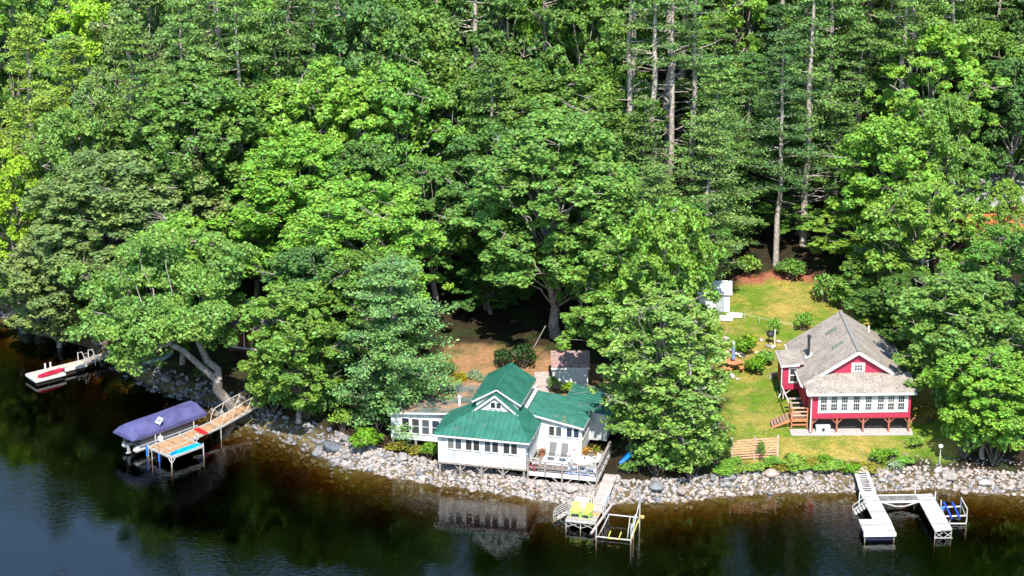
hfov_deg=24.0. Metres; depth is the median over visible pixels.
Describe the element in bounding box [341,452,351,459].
boulder
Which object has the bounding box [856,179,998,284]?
oak tree
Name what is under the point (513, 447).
window
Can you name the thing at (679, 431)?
ash tree
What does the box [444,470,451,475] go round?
boulder
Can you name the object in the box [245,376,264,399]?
shrub
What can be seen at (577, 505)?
lawn chair
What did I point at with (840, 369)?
red house
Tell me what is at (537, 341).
guy pole
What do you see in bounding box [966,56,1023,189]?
oak tree
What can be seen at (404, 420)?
window
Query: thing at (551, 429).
window
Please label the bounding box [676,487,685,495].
boulder
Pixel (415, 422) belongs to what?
window
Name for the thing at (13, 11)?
pine tree
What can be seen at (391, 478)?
boulder
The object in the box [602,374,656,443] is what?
ash tree
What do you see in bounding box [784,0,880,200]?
pine tree
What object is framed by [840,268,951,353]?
oak tree
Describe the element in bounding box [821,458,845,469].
shrub
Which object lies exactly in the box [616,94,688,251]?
pine tree
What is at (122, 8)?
pine tree
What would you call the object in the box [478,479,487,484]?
boulder
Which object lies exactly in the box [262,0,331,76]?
pine tree
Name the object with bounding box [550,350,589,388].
garden shed
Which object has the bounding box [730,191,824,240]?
oak tree
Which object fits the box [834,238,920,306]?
oak tree
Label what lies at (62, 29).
pine tree
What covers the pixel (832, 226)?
ash tree
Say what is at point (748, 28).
pine tree
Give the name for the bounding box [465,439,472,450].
window
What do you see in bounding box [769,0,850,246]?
pine tree
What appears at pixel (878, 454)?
shrub
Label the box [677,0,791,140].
oak tree
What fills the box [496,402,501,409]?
window
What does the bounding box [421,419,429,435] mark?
window
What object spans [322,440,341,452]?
boulder
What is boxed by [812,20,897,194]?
pine tree
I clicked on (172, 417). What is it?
lift
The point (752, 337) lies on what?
shrub
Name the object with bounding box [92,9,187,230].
pine tree
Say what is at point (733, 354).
parasol
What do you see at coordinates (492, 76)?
pine tree
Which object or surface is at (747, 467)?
shrub
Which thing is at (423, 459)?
boulder
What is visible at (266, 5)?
oak tree
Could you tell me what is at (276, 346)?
oak tree
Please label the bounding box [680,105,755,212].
pine tree
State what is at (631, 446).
shrub
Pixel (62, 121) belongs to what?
oak tree
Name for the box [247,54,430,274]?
oak tree
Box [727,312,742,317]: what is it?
stone slab
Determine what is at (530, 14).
pine tree
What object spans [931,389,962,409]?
shrub
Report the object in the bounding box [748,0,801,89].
pine tree
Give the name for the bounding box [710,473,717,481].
boulder
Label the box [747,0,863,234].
pine tree
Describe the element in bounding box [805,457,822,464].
shrub
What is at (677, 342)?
ash tree
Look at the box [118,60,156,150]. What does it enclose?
pine tree
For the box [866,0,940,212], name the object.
pine tree
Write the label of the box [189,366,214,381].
shrub
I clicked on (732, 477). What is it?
boulder
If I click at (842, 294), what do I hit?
shrub
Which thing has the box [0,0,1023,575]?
ground
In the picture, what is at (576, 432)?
window
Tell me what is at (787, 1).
pine tree
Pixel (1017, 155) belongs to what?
ash tree
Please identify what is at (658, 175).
pine tree
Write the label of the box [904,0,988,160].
pine tree
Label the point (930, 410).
shrub
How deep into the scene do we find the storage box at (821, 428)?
191.07 m
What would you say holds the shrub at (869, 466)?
on the ground
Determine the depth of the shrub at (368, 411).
191.38 m
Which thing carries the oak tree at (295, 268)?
on the ground
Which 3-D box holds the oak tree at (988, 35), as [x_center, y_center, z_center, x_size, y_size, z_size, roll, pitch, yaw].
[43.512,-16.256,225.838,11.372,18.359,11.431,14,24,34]
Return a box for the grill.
[767,331,773,343]
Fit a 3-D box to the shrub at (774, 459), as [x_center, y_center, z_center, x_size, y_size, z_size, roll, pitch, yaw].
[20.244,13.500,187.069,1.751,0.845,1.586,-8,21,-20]
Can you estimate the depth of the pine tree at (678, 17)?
234.39 m
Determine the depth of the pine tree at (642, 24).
212.34 m
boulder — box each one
[91,339,107,345]
[150,389,157,394]
[161,375,172,382]
[176,380,182,385]
[312,445,323,457]
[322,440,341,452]
[327,426,332,432]
[341,435,347,441]
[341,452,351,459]
[365,459,371,464]
[388,475,395,480]
[397,452,407,462]
[416,470,423,475]
[419,456,426,461]
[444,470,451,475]
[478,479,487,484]
[563,484,578,493]
[648,481,664,491]
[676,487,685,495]
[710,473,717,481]
[724,474,736,480]
[724,480,731,486]
[764,468,779,478]
[803,473,813,484]
[878,477,885,482]
[914,470,921,474]
[934,467,942,473]
[936,478,945,483]
[942,470,957,480]
[960,489,967,495]
[975,476,983,481]
[978,479,991,485]
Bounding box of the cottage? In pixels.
[388,362,615,478]
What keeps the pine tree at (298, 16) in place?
on the ground
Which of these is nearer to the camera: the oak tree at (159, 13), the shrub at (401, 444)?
the shrub at (401, 444)
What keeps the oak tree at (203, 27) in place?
on the ground
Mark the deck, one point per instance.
(550, 470)
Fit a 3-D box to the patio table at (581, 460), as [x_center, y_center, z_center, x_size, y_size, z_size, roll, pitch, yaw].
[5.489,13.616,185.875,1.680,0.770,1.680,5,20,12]
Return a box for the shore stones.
[0,299,1023,555]
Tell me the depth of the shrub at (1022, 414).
187.70 m
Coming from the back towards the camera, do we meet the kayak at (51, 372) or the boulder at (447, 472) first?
the kayak at (51, 372)
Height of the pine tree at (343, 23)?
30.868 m
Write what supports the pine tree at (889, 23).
on the ground
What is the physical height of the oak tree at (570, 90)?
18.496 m
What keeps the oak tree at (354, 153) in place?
on the ground
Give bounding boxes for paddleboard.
[169,443,200,455]
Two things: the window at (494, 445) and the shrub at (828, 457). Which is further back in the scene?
the shrub at (828, 457)
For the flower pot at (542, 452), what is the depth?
188.16 m
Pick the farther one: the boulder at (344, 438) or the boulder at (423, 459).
the boulder at (344, 438)
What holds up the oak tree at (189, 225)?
on the ground
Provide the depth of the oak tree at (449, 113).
218.01 m
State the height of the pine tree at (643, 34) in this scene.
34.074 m
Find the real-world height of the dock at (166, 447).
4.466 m
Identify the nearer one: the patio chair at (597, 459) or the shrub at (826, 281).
the patio chair at (597, 459)
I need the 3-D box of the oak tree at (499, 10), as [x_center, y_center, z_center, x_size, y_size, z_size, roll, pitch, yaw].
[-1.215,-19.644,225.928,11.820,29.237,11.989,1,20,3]
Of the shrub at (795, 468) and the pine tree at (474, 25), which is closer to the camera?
the shrub at (795, 468)
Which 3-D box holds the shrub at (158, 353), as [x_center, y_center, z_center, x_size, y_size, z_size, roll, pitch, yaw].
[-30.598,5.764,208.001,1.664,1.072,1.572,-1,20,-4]
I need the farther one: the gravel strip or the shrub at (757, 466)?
the gravel strip
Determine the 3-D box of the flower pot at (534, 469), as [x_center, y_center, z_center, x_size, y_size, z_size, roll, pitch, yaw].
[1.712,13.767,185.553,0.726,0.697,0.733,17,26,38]
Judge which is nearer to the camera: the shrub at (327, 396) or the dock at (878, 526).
the dock at (878, 526)
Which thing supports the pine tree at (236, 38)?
on the ground
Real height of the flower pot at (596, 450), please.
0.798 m
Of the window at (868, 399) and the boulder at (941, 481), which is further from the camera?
the window at (868, 399)
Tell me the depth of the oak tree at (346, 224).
200.37 m
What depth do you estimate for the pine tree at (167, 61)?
230.58 m
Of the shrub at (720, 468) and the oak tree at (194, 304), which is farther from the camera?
the oak tree at (194, 304)
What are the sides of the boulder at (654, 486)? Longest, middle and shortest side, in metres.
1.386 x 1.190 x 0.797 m
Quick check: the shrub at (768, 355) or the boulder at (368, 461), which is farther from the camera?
the shrub at (768, 355)
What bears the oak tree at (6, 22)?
on the ground
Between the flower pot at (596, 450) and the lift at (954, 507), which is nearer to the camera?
the lift at (954, 507)
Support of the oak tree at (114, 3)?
on the ground
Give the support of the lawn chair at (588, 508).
on the dock at (600, 500)
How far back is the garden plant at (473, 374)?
200.23 m
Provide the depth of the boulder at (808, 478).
185.55 m
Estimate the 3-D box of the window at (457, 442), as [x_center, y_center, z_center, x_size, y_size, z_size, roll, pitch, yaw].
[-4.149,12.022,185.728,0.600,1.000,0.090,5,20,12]
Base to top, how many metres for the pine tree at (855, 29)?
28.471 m
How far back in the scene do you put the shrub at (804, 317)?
207.70 m
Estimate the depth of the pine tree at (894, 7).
236.00 m
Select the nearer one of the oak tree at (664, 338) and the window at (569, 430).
the window at (569, 430)
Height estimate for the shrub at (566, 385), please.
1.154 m
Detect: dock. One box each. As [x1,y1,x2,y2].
[25,349,111,385]
[146,390,261,487]
[552,474,616,557]
[852,466,951,566]
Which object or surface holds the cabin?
on the ground
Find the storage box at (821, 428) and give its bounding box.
[815,424,830,432]
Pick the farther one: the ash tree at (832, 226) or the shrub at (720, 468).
the ash tree at (832, 226)
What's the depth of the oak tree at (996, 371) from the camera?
184.40 m
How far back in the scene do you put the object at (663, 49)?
233.26 m
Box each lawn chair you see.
[570,500,580,517]
[580,502,593,519]
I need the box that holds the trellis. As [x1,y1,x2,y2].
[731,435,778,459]
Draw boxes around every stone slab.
[716,315,732,320]
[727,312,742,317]
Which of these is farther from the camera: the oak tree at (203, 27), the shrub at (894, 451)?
the oak tree at (203, 27)
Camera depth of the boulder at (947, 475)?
186.02 m
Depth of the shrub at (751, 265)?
216.74 m
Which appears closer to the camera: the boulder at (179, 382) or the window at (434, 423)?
the window at (434, 423)
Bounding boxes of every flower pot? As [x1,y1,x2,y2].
[529,463,538,471]
[537,448,545,455]
[582,445,591,454]
[591,445,600,454]
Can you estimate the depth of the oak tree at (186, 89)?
213.12 m
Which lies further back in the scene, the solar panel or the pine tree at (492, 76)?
the pine tree at (492, 76)
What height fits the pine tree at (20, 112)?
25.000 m
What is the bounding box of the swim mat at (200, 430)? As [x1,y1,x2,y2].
[194,427,207,434]
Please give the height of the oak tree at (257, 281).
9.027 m
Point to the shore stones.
(584, 487)
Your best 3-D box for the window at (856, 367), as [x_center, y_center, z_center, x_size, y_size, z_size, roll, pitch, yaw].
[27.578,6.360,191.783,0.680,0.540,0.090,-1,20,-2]
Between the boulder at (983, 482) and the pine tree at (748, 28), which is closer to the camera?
the boulder at (983, 482)
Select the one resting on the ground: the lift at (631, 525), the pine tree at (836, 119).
the pine tree at (836, 119)
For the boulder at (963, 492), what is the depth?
184.87 m
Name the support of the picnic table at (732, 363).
on the ground
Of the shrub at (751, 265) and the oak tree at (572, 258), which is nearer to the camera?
the oak tree at (572, 258)
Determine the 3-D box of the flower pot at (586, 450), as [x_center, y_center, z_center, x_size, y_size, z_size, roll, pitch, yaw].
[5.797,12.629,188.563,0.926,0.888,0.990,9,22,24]
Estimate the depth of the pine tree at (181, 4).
218.87 m
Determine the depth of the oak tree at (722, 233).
205.83 m
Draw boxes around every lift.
[113,401,207,472]
[590,491,643,562]
[940,497,967,541]
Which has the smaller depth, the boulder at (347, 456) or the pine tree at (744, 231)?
the boulder at (347, 456)
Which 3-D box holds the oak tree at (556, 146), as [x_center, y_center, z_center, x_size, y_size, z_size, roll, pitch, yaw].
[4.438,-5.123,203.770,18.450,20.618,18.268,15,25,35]
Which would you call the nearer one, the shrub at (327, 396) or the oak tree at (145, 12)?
the shrub at (327, 396)
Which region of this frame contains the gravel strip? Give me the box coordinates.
[789,428,912,435]
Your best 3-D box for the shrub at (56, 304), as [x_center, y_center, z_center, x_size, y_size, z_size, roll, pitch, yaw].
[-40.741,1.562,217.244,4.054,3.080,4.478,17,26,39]
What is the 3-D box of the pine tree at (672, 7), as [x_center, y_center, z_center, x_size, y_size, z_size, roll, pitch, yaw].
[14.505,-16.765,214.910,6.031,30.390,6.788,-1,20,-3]
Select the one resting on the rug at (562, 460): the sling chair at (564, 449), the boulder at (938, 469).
the sling chair at (564, 449)
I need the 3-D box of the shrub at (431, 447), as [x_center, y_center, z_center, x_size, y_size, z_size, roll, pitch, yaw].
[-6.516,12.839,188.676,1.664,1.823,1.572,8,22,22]
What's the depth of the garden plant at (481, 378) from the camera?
199.83 m
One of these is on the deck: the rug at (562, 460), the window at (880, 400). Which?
the rug at (562, 460)
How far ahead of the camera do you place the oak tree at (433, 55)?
216.45 m
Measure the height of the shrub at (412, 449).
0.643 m
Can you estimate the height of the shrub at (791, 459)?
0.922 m
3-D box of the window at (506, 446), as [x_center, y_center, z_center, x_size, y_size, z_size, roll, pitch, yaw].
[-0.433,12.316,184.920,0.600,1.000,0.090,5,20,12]
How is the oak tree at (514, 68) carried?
on the ground
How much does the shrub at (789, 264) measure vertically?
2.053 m
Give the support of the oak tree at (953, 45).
on the ground
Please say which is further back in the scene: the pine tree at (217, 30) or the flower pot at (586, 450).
the pine tree at (217, 30)
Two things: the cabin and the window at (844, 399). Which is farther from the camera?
the cabin
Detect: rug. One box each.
[541,455,571,465]
[565,467,595,475]
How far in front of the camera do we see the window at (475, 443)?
185.42 m
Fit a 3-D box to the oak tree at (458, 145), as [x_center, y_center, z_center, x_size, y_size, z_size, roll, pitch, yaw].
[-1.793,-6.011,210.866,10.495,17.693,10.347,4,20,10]
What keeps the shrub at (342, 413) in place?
on the ground
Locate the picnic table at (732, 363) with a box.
[721,358,745,371]
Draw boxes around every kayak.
[37,368,64,377]
[619,450,633,464]
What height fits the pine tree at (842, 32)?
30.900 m
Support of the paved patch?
on the ground
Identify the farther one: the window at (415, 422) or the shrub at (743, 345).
the shrub at (743, 345)
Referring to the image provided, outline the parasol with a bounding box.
[731,341,734,359]
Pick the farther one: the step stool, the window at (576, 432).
the step stool
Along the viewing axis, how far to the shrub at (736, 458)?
186.57 m
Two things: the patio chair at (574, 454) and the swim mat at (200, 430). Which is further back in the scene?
the swim mat at (200, 430)
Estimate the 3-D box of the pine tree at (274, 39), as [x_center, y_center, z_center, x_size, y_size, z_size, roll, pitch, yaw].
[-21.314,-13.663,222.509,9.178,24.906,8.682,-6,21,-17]
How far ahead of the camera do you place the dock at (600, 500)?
180.58 m
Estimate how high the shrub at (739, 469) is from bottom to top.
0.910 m
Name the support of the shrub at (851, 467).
on the ground
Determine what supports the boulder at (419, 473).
on the ground
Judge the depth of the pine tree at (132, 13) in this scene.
257.49 m
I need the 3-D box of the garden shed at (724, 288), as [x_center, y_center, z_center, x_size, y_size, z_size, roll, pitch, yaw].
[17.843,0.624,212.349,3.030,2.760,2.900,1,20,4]
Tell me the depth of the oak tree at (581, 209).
207.71 m
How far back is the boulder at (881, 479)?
185.89 m
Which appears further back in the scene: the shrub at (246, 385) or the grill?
the grill
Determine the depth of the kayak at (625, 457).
186.75 m
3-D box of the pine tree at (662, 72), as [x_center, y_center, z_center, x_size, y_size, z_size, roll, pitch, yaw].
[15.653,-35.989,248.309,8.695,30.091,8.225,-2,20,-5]
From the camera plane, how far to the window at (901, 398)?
190.33 m
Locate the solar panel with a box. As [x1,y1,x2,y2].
[155,417,162,466]
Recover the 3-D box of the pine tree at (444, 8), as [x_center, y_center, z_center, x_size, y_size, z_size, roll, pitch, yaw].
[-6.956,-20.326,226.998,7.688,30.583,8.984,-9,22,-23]
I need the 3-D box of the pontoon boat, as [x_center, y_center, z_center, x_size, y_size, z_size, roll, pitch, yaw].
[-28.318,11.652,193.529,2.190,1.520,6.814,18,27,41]
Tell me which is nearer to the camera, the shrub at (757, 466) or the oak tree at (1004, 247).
the shrub at (757, 466)
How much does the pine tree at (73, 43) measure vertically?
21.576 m
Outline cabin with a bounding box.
[225,300,274,352]
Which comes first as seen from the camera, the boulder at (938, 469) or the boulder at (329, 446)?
the boulder at (938, 469)
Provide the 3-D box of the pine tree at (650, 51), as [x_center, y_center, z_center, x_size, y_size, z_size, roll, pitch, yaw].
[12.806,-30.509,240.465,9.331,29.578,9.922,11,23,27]
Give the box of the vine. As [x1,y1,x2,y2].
[755,440,765,460]
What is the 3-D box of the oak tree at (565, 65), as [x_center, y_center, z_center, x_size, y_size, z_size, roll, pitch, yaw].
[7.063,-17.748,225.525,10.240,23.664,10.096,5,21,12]
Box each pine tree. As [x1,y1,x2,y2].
[0,12,67,238]
[0,90,81,238]
[8,1,50,152]
[33,35,106,236]
[35,34,101,169]
[37,0,100,112]
[92,0,149,88]
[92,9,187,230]
[103,3,147,24]
[114,1,171,63]
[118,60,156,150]
[143,0,209,202]
[154,25,185,151]
[162,0,265,239]
[172,0,252,194]
[182,1,261,80]
[190,0,274,273]
[244,9,314,205]
[251,0,323,198]
[256,17,290,100]
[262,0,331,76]
[284,0,354,68]
[284,0,354,122]
[298,0,360,61]
[300,0,359,121]
[326,253,465,441]
[420,0,465,218]
[436,0,512,232]
[444,50,519,234]
[501,0,585,59]
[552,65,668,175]
[590,0,666,201]
[612,1,690,106]
[614,0,665,51]
[615,0,663,148]
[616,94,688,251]
[619,162,697,296]
[623,0,690,201]
[639,0,713,193]
[645,0,709,195]
[657,0,691,158]
[657,0,745,103]
[658,15,751,178]
[658,108,762,280]
[660,2,665,74]
[662,0,726,194]
[663,1,719,104]
[666,56,771,274]
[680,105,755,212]
[710,50,788,203]
[711,189,768,251]
[733,29,825,265]
[734,0,808,65]
[736,7,759,148]
[742,3,812,152]
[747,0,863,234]
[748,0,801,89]
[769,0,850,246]
[783,0,867,158]
[784,0,872,151]
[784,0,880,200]
[795,98,878,235]
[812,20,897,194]
[837,0,900,121]
[843,0,930,175]
[851,0,881,79]
[860,0,883,140]
[866,0,939,85]
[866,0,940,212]
[869,0,948,222]
[873,0,937,151]
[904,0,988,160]
[904,0,992,210]
[910,0,983,190]
[966,0,1022,168]
[1012,216,1023,268]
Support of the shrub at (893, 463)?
on the ground
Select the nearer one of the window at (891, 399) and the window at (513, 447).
the window at (513, 447)
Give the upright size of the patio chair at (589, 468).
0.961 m
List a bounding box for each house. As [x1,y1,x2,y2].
[775,310,916,432]
[950,172,1023,231]
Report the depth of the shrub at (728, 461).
186.24 m
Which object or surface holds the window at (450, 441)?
in the cottage
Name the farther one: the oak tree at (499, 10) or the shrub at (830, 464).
the oak tree at (499, 10)
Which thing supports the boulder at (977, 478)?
on the ground
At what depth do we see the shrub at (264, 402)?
196.22 m
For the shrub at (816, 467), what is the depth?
186.26 m
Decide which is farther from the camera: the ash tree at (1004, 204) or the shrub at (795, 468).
the ash tree at (1004, 204)
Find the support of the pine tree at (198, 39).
on the ground
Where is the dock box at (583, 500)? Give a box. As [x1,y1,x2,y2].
[574,497,589,507]
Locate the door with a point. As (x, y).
(719, 305)
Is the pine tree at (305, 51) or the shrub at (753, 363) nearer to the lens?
the shrub at (753, 363)
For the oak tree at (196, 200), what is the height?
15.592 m
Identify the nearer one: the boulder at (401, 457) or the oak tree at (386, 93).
the boulder at (401, 457)
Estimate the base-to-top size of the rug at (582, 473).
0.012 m
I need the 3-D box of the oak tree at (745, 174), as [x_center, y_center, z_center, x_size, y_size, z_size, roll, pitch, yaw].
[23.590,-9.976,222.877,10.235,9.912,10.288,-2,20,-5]
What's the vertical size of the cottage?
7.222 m
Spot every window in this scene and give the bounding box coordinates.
[401,417,409,432]
[411,418,419,434]
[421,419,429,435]
[431,420,439,435]
[447,438,454,449]
[454,438,461,449]
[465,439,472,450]
[472,440,479,451]
[484,441,490,452]
[490,401,495,408]
[491,442,498,453]
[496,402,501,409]
[503,443,509,454]
[510,443,517,455]
[548,425,554,436]
[555,426,561,436]
[566,427,572,437]
[573,428,579,438]
[820,396,827,410]
[830,396,837,410]
[841,396,847,410]
[853,396,859,410]
[854,365,862,370]
[865,396,871,409]
[877,396,884,409]
[887,395,894,409]
[897,395,904,409]
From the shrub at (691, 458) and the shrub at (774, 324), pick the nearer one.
the shrub at (691, 458)
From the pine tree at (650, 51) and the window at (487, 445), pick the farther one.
the pine tree at (650, 51)
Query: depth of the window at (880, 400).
190.28 m
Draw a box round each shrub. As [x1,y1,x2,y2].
[42,292,84,317]
[154,348,165,356]
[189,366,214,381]
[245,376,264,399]
[247,384,296,412]
[281,387,326,418]
[318,381,355,413]
[328,407,353,431]
[347,426,384,450]
[352,396,390,432]
[384,440,408,450]
[406,445,421,454]
[419,440,437,459]
[437,361,457,375]
[493,348,515,366]
[508,342,538,368]
[546,376,560,391]
[559,381,576,392]
[618,461,636,473]
[624,441,644,457]
[629,444,679,476]
[668,444,714,478]
[699,430,732,465]
[711,463,733,475]
[717,458,737,467]
[726,464,745,473]
[730,455,742,462]
[735,337,755,353]
[736,254,762,274]
[740,462,753,471]
[741,334,758,347]
[744,355,767,373]
[748,463,764,471]
[754,350,774,364]
[757,460,773,467]
[763,455,781,464]
[767,318,780,332]
[771,463,791,471]
[774,257,807,278]
[781,453,806,466]
[787,463,811,471]
[795,312,814,330]
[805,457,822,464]
[809,460,829,470]
[812,273,839,302]
[817,454,833,461]
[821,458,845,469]
[821,460,840,472]
[827,286,854,310]
[842,461,860,473]
[844,460,866,471]
[858,461,879,473]
[869,448,891,462]
[886,447,899,457]
[886,459,903,468]
[894,455,915,464]
[904,434,924,447]
[920,406,939,422]
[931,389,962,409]
[940,412,988,459]
[970,418,1023,464]
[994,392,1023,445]
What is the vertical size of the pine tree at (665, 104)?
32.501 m
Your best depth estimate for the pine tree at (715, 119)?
209.02 m
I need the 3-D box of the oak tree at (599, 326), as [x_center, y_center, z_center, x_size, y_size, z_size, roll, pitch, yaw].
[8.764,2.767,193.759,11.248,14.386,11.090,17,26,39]
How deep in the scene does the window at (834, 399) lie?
190.19 m
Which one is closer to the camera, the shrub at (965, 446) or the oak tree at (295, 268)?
the shrub at (965, 446)
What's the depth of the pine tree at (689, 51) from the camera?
239.53 m
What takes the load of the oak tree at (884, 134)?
on the ground
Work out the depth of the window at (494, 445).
185.15 m
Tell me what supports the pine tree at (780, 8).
on the ground
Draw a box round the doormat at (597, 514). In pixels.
[591,512,600,516]
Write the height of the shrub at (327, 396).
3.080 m
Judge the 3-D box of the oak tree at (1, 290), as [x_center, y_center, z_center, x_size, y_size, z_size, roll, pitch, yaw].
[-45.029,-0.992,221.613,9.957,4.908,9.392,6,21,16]
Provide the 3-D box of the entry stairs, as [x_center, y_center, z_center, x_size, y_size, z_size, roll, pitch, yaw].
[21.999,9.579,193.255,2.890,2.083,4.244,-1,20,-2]
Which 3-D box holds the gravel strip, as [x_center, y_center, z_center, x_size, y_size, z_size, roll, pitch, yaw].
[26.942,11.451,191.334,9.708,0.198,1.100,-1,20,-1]
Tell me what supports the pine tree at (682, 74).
on the ground
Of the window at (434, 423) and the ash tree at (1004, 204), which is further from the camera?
the ash tree at (1004, 204)
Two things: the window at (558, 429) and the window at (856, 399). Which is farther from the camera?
the window at (856, 399)
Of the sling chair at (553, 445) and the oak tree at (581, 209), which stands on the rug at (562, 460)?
the sling chair at (553, 445)
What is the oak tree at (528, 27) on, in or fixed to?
on the ground
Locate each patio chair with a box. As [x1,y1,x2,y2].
[567,461,577,473]
[571,451,578,463]
[584,463,594,475]
[591,453,600,465]
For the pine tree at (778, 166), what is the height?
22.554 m
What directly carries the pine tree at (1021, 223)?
on the ground
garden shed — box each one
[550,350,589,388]
[697,280,731,311]
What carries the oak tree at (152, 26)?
on the ground
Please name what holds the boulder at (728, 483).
on the ground
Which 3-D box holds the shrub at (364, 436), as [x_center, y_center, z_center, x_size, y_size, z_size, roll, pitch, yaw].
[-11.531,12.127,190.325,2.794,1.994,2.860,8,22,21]
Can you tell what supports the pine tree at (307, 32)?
on the ground
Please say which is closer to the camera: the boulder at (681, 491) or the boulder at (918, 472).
the boulder at (681, 491)
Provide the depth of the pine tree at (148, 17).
241.61 m
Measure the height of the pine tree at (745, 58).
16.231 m
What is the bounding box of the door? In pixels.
[716,295,724,311]
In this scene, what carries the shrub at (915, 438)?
on the ground
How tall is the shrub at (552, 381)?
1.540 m
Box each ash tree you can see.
[67,66,132,238]
[576,284,735,447]
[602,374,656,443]
[622,356,736,466]
[800,195,901,268]
[964,122,1023,179]
[975,176,1023,276]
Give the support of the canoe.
on the ground
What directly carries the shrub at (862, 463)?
on the ground
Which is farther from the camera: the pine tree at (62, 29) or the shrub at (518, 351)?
the pine tree at (62, 29)
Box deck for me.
[527,441,611,487]
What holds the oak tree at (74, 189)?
on the ground
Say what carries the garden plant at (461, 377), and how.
on the ground
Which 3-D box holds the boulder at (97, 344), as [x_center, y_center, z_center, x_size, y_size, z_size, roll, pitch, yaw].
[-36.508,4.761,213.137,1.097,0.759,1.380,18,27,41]
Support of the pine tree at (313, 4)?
on the ground
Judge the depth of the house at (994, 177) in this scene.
223.86 m
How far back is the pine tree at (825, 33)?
227.55 m
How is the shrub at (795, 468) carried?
on the ground
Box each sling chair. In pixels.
[546,441,557,461]
[558,442,569,462]
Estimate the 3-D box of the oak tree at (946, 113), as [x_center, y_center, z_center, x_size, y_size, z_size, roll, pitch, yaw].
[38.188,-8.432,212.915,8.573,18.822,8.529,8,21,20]
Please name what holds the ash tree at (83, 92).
on the ground
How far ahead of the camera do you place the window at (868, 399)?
190.28 m
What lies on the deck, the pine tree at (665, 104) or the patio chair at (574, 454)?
the patio chair at (574, 454)
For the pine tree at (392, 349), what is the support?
on the ground
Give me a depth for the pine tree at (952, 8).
221.04 m
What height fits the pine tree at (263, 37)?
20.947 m
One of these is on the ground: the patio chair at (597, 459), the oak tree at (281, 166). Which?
the oak tree at (281, 166)
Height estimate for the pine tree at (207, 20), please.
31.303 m
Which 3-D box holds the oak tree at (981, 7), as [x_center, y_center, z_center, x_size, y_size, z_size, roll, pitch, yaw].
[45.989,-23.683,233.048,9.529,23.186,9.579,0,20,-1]
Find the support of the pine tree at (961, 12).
on the ground
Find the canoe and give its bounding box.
[147,350,173,363]
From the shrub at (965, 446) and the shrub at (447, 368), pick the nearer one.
the shrub at (965, 446)
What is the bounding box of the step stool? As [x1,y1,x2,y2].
[769,372,777,379]
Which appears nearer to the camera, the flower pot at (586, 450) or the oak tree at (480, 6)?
the flower pot at (586, 450)
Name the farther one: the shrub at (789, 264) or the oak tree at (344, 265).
the shrub at (789, 264)
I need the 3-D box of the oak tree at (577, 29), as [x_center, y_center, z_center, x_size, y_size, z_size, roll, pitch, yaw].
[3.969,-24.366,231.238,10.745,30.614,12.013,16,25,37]
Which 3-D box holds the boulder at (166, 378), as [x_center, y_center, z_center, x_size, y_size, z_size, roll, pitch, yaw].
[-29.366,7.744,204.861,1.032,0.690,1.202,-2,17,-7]
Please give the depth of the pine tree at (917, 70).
232.40 m
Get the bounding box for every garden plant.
[452,369,467,382]
[465,368,481,380]
[476,375,485,381]
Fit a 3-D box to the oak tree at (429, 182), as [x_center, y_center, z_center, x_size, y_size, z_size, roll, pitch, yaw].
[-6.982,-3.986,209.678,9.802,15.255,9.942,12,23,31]
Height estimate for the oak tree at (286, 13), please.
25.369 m
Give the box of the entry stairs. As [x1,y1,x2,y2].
[769,385,807,428]
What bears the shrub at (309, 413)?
on the ground
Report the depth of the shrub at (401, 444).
190.35 m
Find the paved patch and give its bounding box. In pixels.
[534,371,549,391]
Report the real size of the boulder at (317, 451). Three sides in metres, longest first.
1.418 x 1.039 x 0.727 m
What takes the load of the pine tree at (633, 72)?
on the ground
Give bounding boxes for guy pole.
[525,326,545,363]
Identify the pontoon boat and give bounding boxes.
[122,421,198,453]
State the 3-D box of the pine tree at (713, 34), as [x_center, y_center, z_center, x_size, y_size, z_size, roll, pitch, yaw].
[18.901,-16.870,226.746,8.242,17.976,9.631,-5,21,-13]
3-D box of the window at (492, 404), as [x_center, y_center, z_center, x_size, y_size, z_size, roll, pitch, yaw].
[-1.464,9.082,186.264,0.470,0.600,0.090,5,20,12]
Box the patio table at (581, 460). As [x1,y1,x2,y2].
[572,456,593,470]
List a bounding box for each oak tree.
[0,0,59,165]
[0,0,67,204]
[0,52,24,148]
[0,148,53,304]
[0,231,113,352]
[0,247,44,294]
[14,148,217,303]
[22,102,111,231]
[31,0,118,69]
[36,0,134,115]
[57,227,261,411]
[87,0,188,119]
[107,149,235,261]
[116,59,296,233]
[119,208,246,364]
[139,7,191,46]
[144,1,207,66]
[179,0,294,150]
[182,20,266,118]
[205,127,374,285]
[212,214,296,298]
[234,280,362,423]
[247,0,310,56]
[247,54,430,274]
[255,245,369,346]
[278,178,453,353]
[291,0,424,248]
[299,244,427,396]
[309,137,424,249]
[327,0,445,230]
[330,60,470,201]
[337,0,435,56]
[345,8,480,233]
[368,156,484,321]
[413,66,502,227]
[420,15,538,124]
[424,0,472,31]
[426,118,546,309]
[436,0,559,100]
[438,245,543,314]
[443,52,566,151]
[445,106,650,338]
[463,0,582,60]
[465,71,650,262]
[497,0,586,75]
[497,148,605,301]
[540,0,640,74]
[545,0,638,110]
[548,7,658,112]
[550,3,581,59]
[550,220,646,355]
[553,238,689,400]
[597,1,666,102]
[598,195,726,412]
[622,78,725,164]
[622,195,732,292]
[646,300,705,374]
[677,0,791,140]
[724,128,819,228]
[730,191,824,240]
[824,115,952,274]
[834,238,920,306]
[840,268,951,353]
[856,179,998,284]
[862,15,1011,226]
[886,270,1023,400]
[903,90,996,275]
[918,18,1023,168]
[920,345,1023,459]
[936,223,1023,359]
[955,0,1023,149]
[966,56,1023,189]
[989,0,1023,85]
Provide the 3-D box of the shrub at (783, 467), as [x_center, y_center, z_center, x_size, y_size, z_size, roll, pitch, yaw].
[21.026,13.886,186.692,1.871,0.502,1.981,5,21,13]

